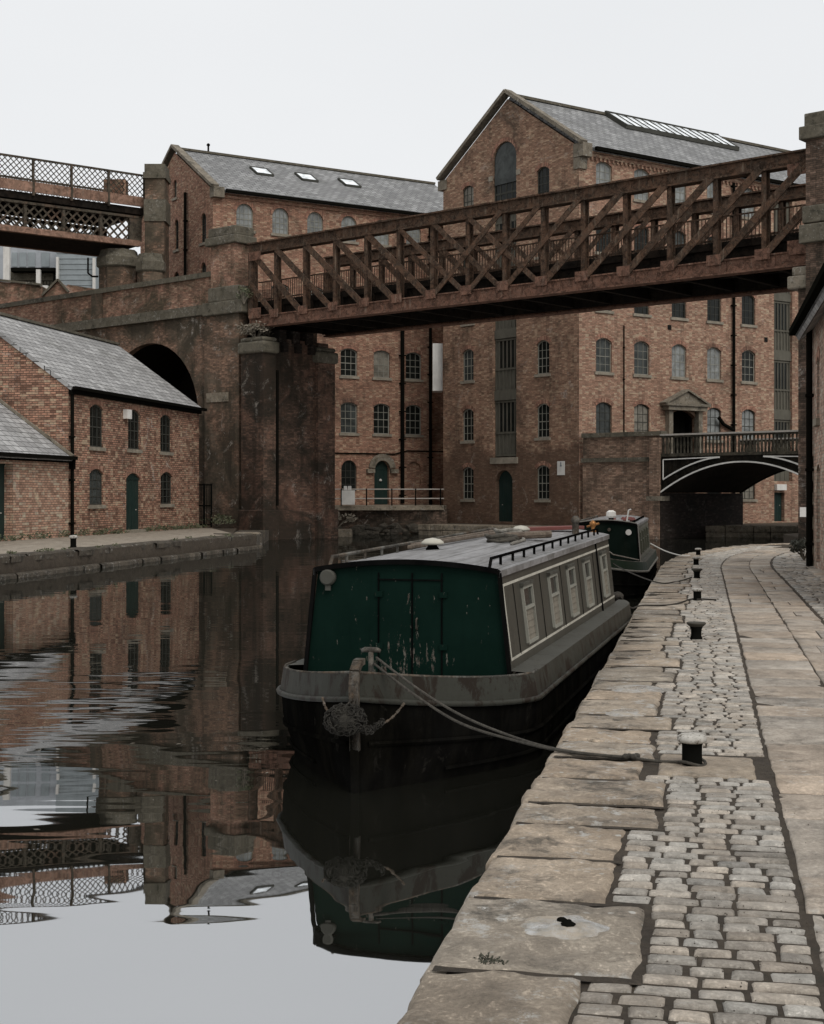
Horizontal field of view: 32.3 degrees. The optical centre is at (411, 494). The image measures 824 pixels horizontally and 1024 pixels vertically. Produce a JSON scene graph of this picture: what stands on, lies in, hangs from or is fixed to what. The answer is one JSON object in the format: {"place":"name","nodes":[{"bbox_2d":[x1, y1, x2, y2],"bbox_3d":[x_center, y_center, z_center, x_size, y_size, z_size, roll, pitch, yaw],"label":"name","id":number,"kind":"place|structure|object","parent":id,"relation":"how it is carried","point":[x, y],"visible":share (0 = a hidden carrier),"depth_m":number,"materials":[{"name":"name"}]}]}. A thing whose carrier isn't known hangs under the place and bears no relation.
{"place":"outdoors","nodes":[
{"label":"outdoors","id":0,"kind":"place"},
{"bbox_2d":[0,528,228,553],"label":"path","id":1,"kind":"structure","parent":0,"point":[32,545],"depth_m":55.60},
{"bbox_2d":[0,523,232,553],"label":"weeds","id":2,"kind":"object","parent":1,"relation":"on","point":[176,527],"visible":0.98,"depth_m":59.55,"materials":[{"name":"green plant"}]},
{"bbox_2d":[0,528,255,576],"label":"quay ground","id":3,"kind":"structure","parent":0,"point":[29,563],"depth_m":48.18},
{"bbox_2d":[0,399,77,540],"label":"brick outhouse","id":4,"kind":"structure","parent":3,"relation":"on","point":[35,460],"depth_m":56.53,"materials":[{"name":"red brick"}]},
{"bbox_2d":[0,464,4,538],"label":"door","id":5,"kind":"structure","parent":4,"relation":"in","point":[1,465],"depth_m":54.38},
{"bbox_2d":[0,312,206,535],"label":"canal cottage","id":6,"kind":"structure","parent":3,"relation":"on","point":[119,422],"depth_m":64.48,"materials":[{"name":"brick"}]},
{"bbox_2d":[88,399,105,450],"bbox_3d":[-13.791,-3.027,61.956,0.290,2.271,1.673,0,0,12],"label":"window","id":7,"kind":"structure","parent":6,"relation":"in","point":[95,411],"depth_m":62.08,"materials":[{"name":"black glass"}]},
{"bbox_2d":[88,463,105,508],"bbox_3d":[-13.794,-0.362,61.938,0.290,1.972,1.704,0,0,12],"label":"window","id":8,"kind":"structure","parent":6,"relation":"in","point":[95,475],"depth_m":62.08,"materials":[{"name":"grey glass"}]},
{"bbox_2d":[126,473,138,529],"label":"door","id":9,"kind":"structure","parent":6,"relation":"in","point":[132,480],"depth_m":65.97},
{"bbox_2d":[127,405,142,452],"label":"window","id":10,"kind":"structure","parent":6,"relation":"in","point":[133,424],"depth_m":66.23,"materials":[{"name":"black glass"}]},
{"bbox_2d":[159,410,173,455],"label":"window","id":11,"kind":"structure","parent":6,"relation":"in","point":[164,420],"depth_m":70.02,"materials":[{"name":"black glass"}]},
{"bbox_2d":[160,467,174,506],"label":"window","id":12,"kind":"structure","parent":6,"relation":"in","point":[165,477],"depth_m":70.15,"materials":[{"name":"black glass"}]},
{"bbox_2d":[199,484,211,526],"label":"iron gate","id":13,"kind":"structure","parent":3,"relation":"on","point":[210,504],"depth_m":74.76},
{"bbox_2d":[0,530,268,580],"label":"quay edge","id":14,"kind":"object","parent":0,"point":[262,537],"visible":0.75,"depth_m":47.53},
{"bbox_2d":[335,505,445,509],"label":"pavement","id":15,"kind":"structure","parent":0,"point":[392,507],"depth_m":85.76,"materials":[{"name":"stone"}]},
{"bbox_2d":[335,489,443,505],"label":"forecourt railing","id":16,"kind":"object","parent":15,"relation":"on","point":[391,498],"visible":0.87,"depth_m":85.80,"materials":[{"name":"grey metal"}]},
{"bbox_2d":[342,490,354,504],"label":"notice board","id":17,"kind":"object","parent":16,"relation":"attached to","point":[348,497],"visible":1,"depth_m":84.70,"materials":[{"name":"white paint"}]},
{"bbox_2d":[0,534,783,1023],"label":"water","id":18,"kind":"structure","parent":0,"point":[166,878],"depth_m":10.34,"materials":[{"name":"liquid"}]},
{"bbox_2d":[238,329,337,539],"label":"bridge abutment","id":19,"kind":"object","parent":18,"relation":"in","point":[287,435],"visible":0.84,"depth_m":75.32,"materials":[{"name":"stone"}]},
{"bbox_2d":[236,320,273,336],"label":"wall plant","id":20,"kind":"object","parent":19,"relation":"on","point":[252,330],"depth_m":74.24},
{"bbox_2d":[338,523,418,533],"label":"rubble","id":21,"kind":"object","parent":18,"relation":"in","point":[396,528],"visible":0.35,"depth_m":85.00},
{"bbox_2d":[276,516,631,793],"bbox_3d":[0.938,1.564,16.661,2.475,2.532,11.166,0,0,15],"label":"narrowboat","id":22,"kind":"object","parent":18,"relation":"on","point":[468,628],"visible":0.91,"depth_m":12.81,"materials":[{"name":"metal"}]},
{"bbox_2d":[321,694,405,735],"bbox_3d":[-0.424,1.742,11.245,0.700,0.333,0.309,0,0,13],"label":"bow fender","id":23,"kind":"object","parent":22,"relation":"hanging from","point":[348,718],"visible":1,"depth_m":11.17,"materials":[{"name":"fabric"}]},
{"bbox_2d":[407,530,495,548],"bbox_3d":[0.582,0.533,17.348,0.184,0.097,4.605,0,0,17],"label":"boat pole","id":24,"kind":"object","parent":22,"relation":"on","point":[455,538],"visible":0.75,"depth_m":17.11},
{"bbox_2d":[484,533,518,542],"bbox_3d":[1.050,0.515,16.605,0.413,0.123,0.335,0,0,0],"label":"rope coil","id":25,"kind":"object","parent":22,"relation":"on","point":[501,538],"visible":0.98,"depth_m":16.47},
{"bbox_2d":[506,530,551,538],"bbox_3d":[1.420,0.502,17.403,0.614,0.112,0.193,0,0,-10],"label":"firewood","id":26,"kind":"object","parent":22,"relation":"on","point":[534,534],"visible":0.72,"depth_m":17.33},
{"bbox_2d":[519,579,538,643],"bbox_3d":[1.144,1.139,13.841,0.103,0.592,0.580,0,0,15],"label":"window","id":27,"kind":"structure","parent":22,"relation":"in","point":[526,588],"depth_m":13.85,"materials":[{"name":"beige glass"}]},
{"bbox_2d":[546,569,562,628],"bbox_3d":[1.546,1.130,15.390,0.103,0.604,0.580,0,0,15],"label":"window","id":28,"kind":"structure","parent":22,"relation":"in","point":[552,576],"depth_m":15.40,"materials":[{"name":"beige glass"}]},
{"bbox_2d":[528,525,583,530],"bbox_3d":[1.945,0.480,20.039,1.110,0.060,0.280,0,0,-40],"label":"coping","id":29,"kind":"object","parent":22,"relation":"on","point":[546,528],"visible":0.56,"depth_m":19.91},
{"bbox_2d":[565,563,579,617],"bbox_3d":[1.885,1.122,16.697,0.103,0.613,0.580,0,0,15],"label":"window","id":30,"kind":"structure","parent":22,"relation":"in","point":[570,568],"depth_m":16.71,"materials":[{"name":"beige glass"}]},
{"bbox_2d":[581,557,594,607],"bbox_3d":[2.237,1.114,18.052,0.103,0.623,0.580,0,0,15],"label":"window","id":31,"kind":"structure","parent":22,"relation":"in","point":[590,600],"depth_m":18.07,"materials":[{"name":"beige glass"}]},
{"bbox_2d":[599,550,610,597],"bbox_3d":[2.678,1.104,19.745,0.103,0.635,0.580,0,0,15],"label":"window","id":32,"kind":"structure","parent":22,"relation":"in","point":[603,558],"depth_m":19.76,"materials":[{"name":"beige glass"}]},
{"bbox_2d":[579,509,657,599],"bbox_3d":[5.159,1.585,36.348,2.035,2.489,10.184,0,0,12],"label":"narrowboat","id":33,"kind":"object","parent":18,"relation":"on","point":[627,538],"visible":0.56,"depth_m":32.91,"materials":[{"name":"green paint"}]},
{"bbox_2d":[338,509,446,533],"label":"bank","id":34,"kind":"structure","parent":0,"point":[377,518],"depth_m":86.13,"materials":[{"name":"stone"}]},
{"bbox_2d":[0,0,823,253],"label":"sky","id":35,"kind":"structure","parent":0,"point":[394,88],"materials":[{"name":"white"}]},
{"bbox_2d":[418,524,538,534],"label":"quay edge","id":36,"kind":"object","parent":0,"point":[436,529],"visible":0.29,"depth_m":81.87,"materials":[{"name":"stone"}]},
{"bbox_2d":[445,523,797,525],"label":"land","id":37,"kind":"structure","parent":0,"point":[743,524],"depth_m":83.61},
{"bbox_2d":[0,279,45,303],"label":"brick shed","id":38,"kind":"structure","parent":37,"relation":"on","point":[12,291],"depth_m":108.00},
{"bbox_2d":[0,233,98,288],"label":"office block","id":39,"kind":"structure","parent":37,"relation":"on","point":[46,269],"depth_m":128.38,"materials":[{"name":"white paint"}]},
{"bbox_2d":[41,279,72,296],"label":"brick shed","id":40,"kind":"structure","parent":37,"relation":"on","point":[57,287],"depth_m":108.00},
{"bbox_2d":[0,225,316,530],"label":"brick viaduct","id":41,"kind":"object","parent":37,"relation":"on","point":[181,334],"visible":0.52,"depth_m":77.75,"materials":[{"name":"brick"}]},
{"bbox_2d":[96,164,170,287],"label":"lattice bridge pier","id":42,"kind":"structure","parent":41,"relation":"on","point":[119,266],"depth_m":84.36,"materials":[{"name":"stone"}]},
{"bbox_2d":[0,153,144,256],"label":"lattice bridge","id":43,"kind":"structure","parent":42,"relation":"on","point":[34,205],"depth_m":82.93,"materials":[{"name":"metal"}]},
{"bbox_2d":[104,179,127,194],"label":"brick block","id":44,"kind":"structure","parent":43,"relation":"on","point":[119,186],"depth_m":84.20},
{"bbox_2d":[139,143,442,504],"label":"brick mill","id":45,"kind":"object","parent":37,"relation":"on","point":[388,419],"visible":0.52,"depth_m":90.37,"materials":[{"name":"red brick"}]},
{"bbox_2d":[233,200,256,233],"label":"window","id":46,"kind":"structure","parent":45,"relation":"in","point":[244,215],"depth_m":86.02,"materials":[{"name":"grey glass"}]},
{"bbox_2d":[269,204,291,236],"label":"window","id":47,"kind":"structure","parent":45,"relation":"in","point":[279,217],"depth_m":87.24,"materials":[{"name":"grey glass"}]},
{"bbox_2d":[304,208,326,232],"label":"window","id":48,"kind":"structure","parent":45,"relation":"in","point":[314,220],"depth_m":88.51,"materials":[{"name":"grey glass"}]},
{"bbox_2d":[338,212,359,244],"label":"window","id":49,"kind":"structure","parent":45,"relation":"in","point":[345,221],"depth_m":89.75,"materials":[{"name":"grey glass"}]},
{"bbox_2d":[338,456,359,490],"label":"window","id":50,"kind":"structure","parent":45,"relation":"in","point":[348,469],"depth_m":89.82,"materials":[{"name":"black glass"}]},
{"bbox_2d":[339,398,359,435],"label":"window","id":51,"kind":"structure","parent":45,"relation":"in","point":[348,410],"depth_m":89.79,"materials":[{"name":"grey glass"}]},
{"bbox_2d":[339,344,359,378],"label":"window","id":52,"kind":"structure","parent":45,"relation":"in","point":[348,356],"depth_m":89.79,"materials":[{"name":"black glass"}]},
{"bbox_2d":[374,461,387,504],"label":"door","id":53,"kind":"structure","parent":45,"relation":"in","point":[381,470],"depth_m":91.19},
{"bbox_2d":[372,400,391,436],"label":"window","id":54,"kind":"structure","parent":45,"relation":"in","point":[381,411],"depth_m":91.07,"materials":[{"name":"grey glass"}]},
{"bbox_2d":[372,347,391,380],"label":"window","id":55,"kind":"structure","parent":45,"relation":"in","point":[381,358],"depth_m":91.07,"materials":[{"name":"grey glass"}]},
{"bbox_2d":[404,401,423,437],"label":"window","id":56,"kind":"structure","parent":45,"relation":"in","point":[413,412],"depth_m":92.33,"materials":[{"name":"black glass"}]},
{"bbox_2d":[404,349,423,381],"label":"window","id":57,"kind":"structure","parent":45,"relation":"in","point":[413,360],"depth_m":92.33,"materials":[{"name":"black glass"}]},
{"bbox_2d":[436,89,805,525],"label":"brick warehouse","id":58,"kind":"structure","parent":37,"relation":"on","point":[527,402],"depth_m":83.94,"materials":[{"name":"red brick"}]},
{"bbox_2d":[432,343,442,392],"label":"sheet cladding","id":59,"kind":"structure","parent":58,"relation":"attached to","point":[437,367],"depth_m":88.60,"materials":[{"name":"white paint"}]},
{"bbox_2d":[460,405,474,443],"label":"window","id":60,"kind":"structure","parent":58,"relation":"in","point":[469,413],"depth_m":86.29,"materials":[{"name":"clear glass"}]},
{"bbox_2d":[460,345,474,383],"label":"window","id":61,"kind":"structure","parent":58,"relation":"in","point":[468,354],"depth_m":86.29,"materials":[{"name":"grey glass"}]},
{"bbox_2d":[460,181,474,205],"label":"window","id":62,"kind":"structure","parent":58,"relation":"in","point":[469,191],"depth_m":86.29,"materials":[{"name":"grey glass"}]},
{"bbox_2d":[460,463,475,501],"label":"window","id":63,"kind":"structure","parent":58,"relation":"in","point":[469,471],"depth_m":86.29,"materials":[{"name":"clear glass"}]},
{"bbox_2d":[490,137,518,200],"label":"arched window","id":64,"kind":"structure","parent":58,"relation":"in","point":[505,157],"depth_m":83.78,"materials":[{"name":"grey glass"}]},
{"bbox_2d":[495,400,515,456],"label":"loading door","id":65,"kind":"structure","parent":58,"relation":"in","point":[505,411],"depth_m":83.94,"materials":[{"name":"grey wood"}]},
{"bbox_2d":[495,338,515,390],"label":"loading door","id":66,"kind":"structure","parent":58,"relation":"in","point":[505,349],"depth_m":83.94,"materials":[{"name":"grey wood"}]},
{"bbox_2d":[495,319,515,330],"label":"loading door","id":67,"kind":"structure","parent":58,"relation":"in","point":[507,324],"depth_m":83.98,"materials":[{"name":"grey wood"}]},
{"bbox_2d":[495,219,515,268],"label":"loading door","id":68,"kind":"structure","parent":58,"relation":"in","point":[498,226],"depth_m":84.21,"materials":[{"name":"grey wood"}]},
{"bbox_2d":[499,471,512,521],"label":"door","id":69,"kind":"structure","parent":58,"relation":"in","point":[505,481],"depth_m":83.98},
{"bbox_2d":[534,461,550,501],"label":"window","id":70,"kind":"structure","parent":58,"relation":"in","point":[543,471],"depth_m":81.34,"materials":[{"name":"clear glass"}]},
{"bbox_2d":[534,399,550,440],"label":"window","id":71,"kind":"structure","parent":58,"relation":"in","point":[543,410],"depth_m":81.31,"materials":[{"name":"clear glass"}]},
{"bbox_2d":[534,336,550,376],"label":"window","id":72,"kind":"structure","parent":58,"relation":"in","point":[543,347],"depth_m":81.30,"materials":[{"name":"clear glass"}]},
{"bbox_2d":[534,162,550,193],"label":"window","id":73,"kind":"structure","parent":58,"relation":"in","point":[543,174],"depth_m":81.32,"materials":[{"name":"black glass"}]},
{"bbox_2d":[594,398,613,432],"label":"window","id":74,"kind":"structure","parent":58,"relation":"in","point":[603,410],"depth_m":80.18,"materials":[{"name":"grey glass"}]},
{"bbox_2d":[594,334,613,375],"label":"window","id":75,"kind":"structure","parent":58,"relation":"in","point":[603,346],"depth_m":80.18,"materials":[{"name":"grey glass"}]},
{"bbox_2d":[594,158,613,183],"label":"window","id":76,"kind":"structure","parent":58,"relation":"in","point":[603,171],"depth_m":80.18,"materials":[{"name":"grey glass"}]},
{"bbox_2d":[632,400,650,431],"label":"window","id":77,"kind":"structure","parent":58,"relation":"in","point":[640,411],"depth_m":81.86,"materials":[{"name":"grey glass"}]},
{"bbox_2d":[632,165,650,202],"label":"window","id":78,"kind":"structure","parent":58,"relation":"in","point":[641,198],"depth_m":81.81,"materials":[{"name":"grey glass"}]},
{"bbox_2d":[632,337,651,377],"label":"window","id":79,"kind":"structure","parent":58,"relation":"in","point":[640,348],"depth_m":81.86,"materials":[{"name":"grey glass"}]},
{"bbox_2d":[670,340,688,379],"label":"window","id":80,"kind":"structure","parent":58,"relation":"in","point":[678,351],"depth_m":83.57,"materials":[{"name":"grey glass"}]},
{"bbox_2d":[670,302,688,320],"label":"window","id":81,"kind":"structure","parent":58,"relation":"in","point":[678,309],"depth_m":83.57,"materials":[{"name":"grey glass"}]},
{"bbox_2d":[673,411,689,452],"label":"porch door","id":82,"kind":"structure","parent":58,"relation":"in","point":[681,420],"depth_m":84.46,"materials":[{"name":"wood"}]},
{"bbox_2d":[707,404,722,442],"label":"window","id":83,"kind":"structure","parent":58,"relation":"in","point":[713,424],"depth_m":85.26,"materials":[{"name":"grey glass"}]},
{"bbox_2d":[706,343,723,382],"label":"window","id":84,"kind":"structure","parent":58,"relation":"in","point":[713,354],"depth_m":85.26,"materials":[{"name":"grey glass"}]},
{"bbox_2d":[706,299,723,324],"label":"window","id":85,"kind":"structure","parent":58,"relation":"in","point":[713,306],"depth_m":85.31,"materials":[{"name":"black glass"}]},
{"bbox_2d":[740,405,756,443],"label":"window","id":86,"kind":"structure","parent":58,"relation":"in","point":[747,415],"depth_m":87.01,"materials":[{"name":"grey glass"}]},
{"bbox_2d":[740,346,757,384],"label":"window","id":87,"kind":"structure","parent":58,"relation":"in","point":[747,356],"depth_m":87.01,"materials":[{"name":"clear glass"}]},
{"bbox_2d":[740,295,757,327],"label":"window","id":88,"kind":"structure","parent":58,"relation":"in","point":[747,301],"depth_m":87.01,"materials":[{"name":"black glass"}]},
{"bbox_2d":[774,493,781,520],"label":"door","id":89,"kind":"structure","parent":58,"relation":"in","point":[777,496],"depth_m":88.73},
{"bbox_2d":[774,420,789,450],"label":"loading door","id":90,"kind":"structure","parent":58,"relation":"in","point":[778,424],"depth_m":88.92,"materials":[{"name":"grey wood"}]},
{"bbox_2d":[774,361,789,410],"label":"loading door","id":91,"kind":"structure","parent":58,"relation":"in","point":[781,369],"depth_m":88.94,"materials":[{"name":"grey wood"}]},
{"bbox_2d":[774,301,789,351],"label":"loading door","id":92,"kind":"structure","parent":58,"relation":"in","point":[781,310],"depth_m":88.94,"materials":[{"name":"grey wood"}]},
{"bbox_2d":[581,431,742,538],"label":"bridge wing wall","id":93,"kind":"structure","parent":37,"relation":"on","point":[621,473],"depth_m":77.25,"materials":[{"name":"brick"}]},
{"bbox_2d":[446,533,823,1023],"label":"quay ground","id":94,"kind":"structure","parent":0,"point":[763,769],"depth_m":6.42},
{"bbox_2d":[397,542,804,1023],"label":"kerb stones","id":95,"kind":"object","parent":94,"relation":"on","point":[484,927],"visible":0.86,"depth_m":6.57,"materials":[{"name":"stone"}]},
{"bbox_2d":[432,557,691,984],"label":"joint dirt","id":96,"kind":"structure","parent":95,"relation":"on","point":[615,980],"depth_m":6.82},
{"bbox_2d":[521,915,609,939],"bbox_3d":[0.605,1.726,5.688,0.434,0.021,0.396,0,0,0],"label":"mortar patch","id":97,"kind":"object","parent":95,"relation":"on","point":[552,926],"visible":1,"depth_m":5.65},
{"bbox_2d":[473,682,662,964],"bbox_3d":[1.216,1.748,8.757,0.761,0.066,10.312,0,0,11],"label":"moss","id":98,"kind":"object","parent":95,"relation":"on","point":[485,960],"visible":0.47,"depth_m":5.28,"materials":[{"name":"green plant"}]},
{"bbox_2d":[606,709,643,715],"bbox_3d":[1.706,1.726,11.271,0.340,0.021,0.496,0,0,24],"label":"mortar patch","id":99,"kind":"object","parent":95,"relation":"on","point":[626,712],"visible":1,"depth_m":11.19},
{"bbox_2d":[611,685,663,692],"bbox_3d":[1.997,1.726,12.655,0.493,0.021,0.634,0,0,0],"label":"mortar patch","id":100,"kind":"object","parent":95,"relation":"on","point":[633,688],"visible":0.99,"depth_m":12.57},
{"bbox_2d":[572,546,823,1023],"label":"cobbles","id":101,"kind":"object","parent":94,"relation":"on","point":[669,911],"visible":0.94,"depth_m":6.63,"materials":[{"name":"stone"}]},
{"bbox_2d":[677,732,706,765],"bbox_3d":[1.797,1.652,9.128,0.192,0.236,0.192,0,0,0],"label":"mooring bollard","id":102,"kind":"object","parent":101,"relation":"on","point":[692,743],"visible":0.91,"depth_m":9.07,"materials":[{"name":"black metal"}]},
{"bbox_2d":[373,656,706,766],"bbox_3d":[0.649,1.529,10.188,0.455,0.426,3.300,0,0,-42],"label":"mooring rope","id":103,"kind":"object","parent":102,"relation":"attached to","point":[635,756],"visible":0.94,"depth_m":10.03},
{"bbox_2d":[686,621,705,639],"bbox_3d":[3.423,1.653,17.132,0.236,0.235,0.236,0,0,0],"label":"mooring bollard","id":104,"kind":"object","parent":101,"relation":"on","point":[696,627],"visible":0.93,"depth_m":17.07,"materials":[{"name":"black metal"}]},
{"bbox_2d":[591,678,821,1023],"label":"grit","id":105,"kind":"object","parent":94,"relation":"on","point":[713,852],"visible":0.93,"depth_m":6.41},
{"bbox_2d":[772,550,823,619],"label":"rough cobbles","id":106,"kind":"object","parent":94,"relation":"on","point":[789,571],"visible":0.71,"depth_m":29.44,"materials":[{"name":"stone"}]},
{"bbox_2d":[789,537,805,559],"bbox_3d":[10.369,1.418,37.445,0.857,0.667,0.820,0,0,0],"label":"bush","id":107,"kind":"object","parent":106,"relation":"on","point":[799,547],"visible":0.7,"depth_m":37.42,"materials":[{"name":"green plant"}]},
{"bbox_2d":[787,110,823,539],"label":"bridge pier","id":108,"kind":"structure","parent":94,"relation":"on","point":[800,280],"depth_m":53.55,"materials":[{"name":"brick"}]},
{"bbox_2d":[247,148,805,337],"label":"truss bridge","id":109,"kind":"structure","parent":108,"relation":"on","point":[653,271],"depth_m":64.09,"materials":[{"name":"metal"}]},
{"bbox_2d":[789,263,823,571],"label":"towpath cottage","id":110,"kind":"structure","parent":94,"relation":"on","point":[808,322],"depth_m":33.57,"materials":[{"name":"brick"}]},
{"bbox_2d":[706,525,797,536],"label":"quay edge","id":111,"kind":"object","parent":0,"point":[747,531],"visible":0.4,"depth_m":78.60,"materials":[{"name":"stone"}]},
{"bbox_2d":[722,548,823,970],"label":"pavement","id":112,"kind":"structure","parent":0,"point":[779,667],"depth_m":12.53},
{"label":"bridge abutment","id":113,"kind":"object","parent":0,"visible":0},
{"bbox_2d":[660,430,797,492],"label":"iron footbridge","id":114,"kind":"object","parent":113,"relation":"on","point":[748,466],"visible":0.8,"depth_m":74.52,"materials":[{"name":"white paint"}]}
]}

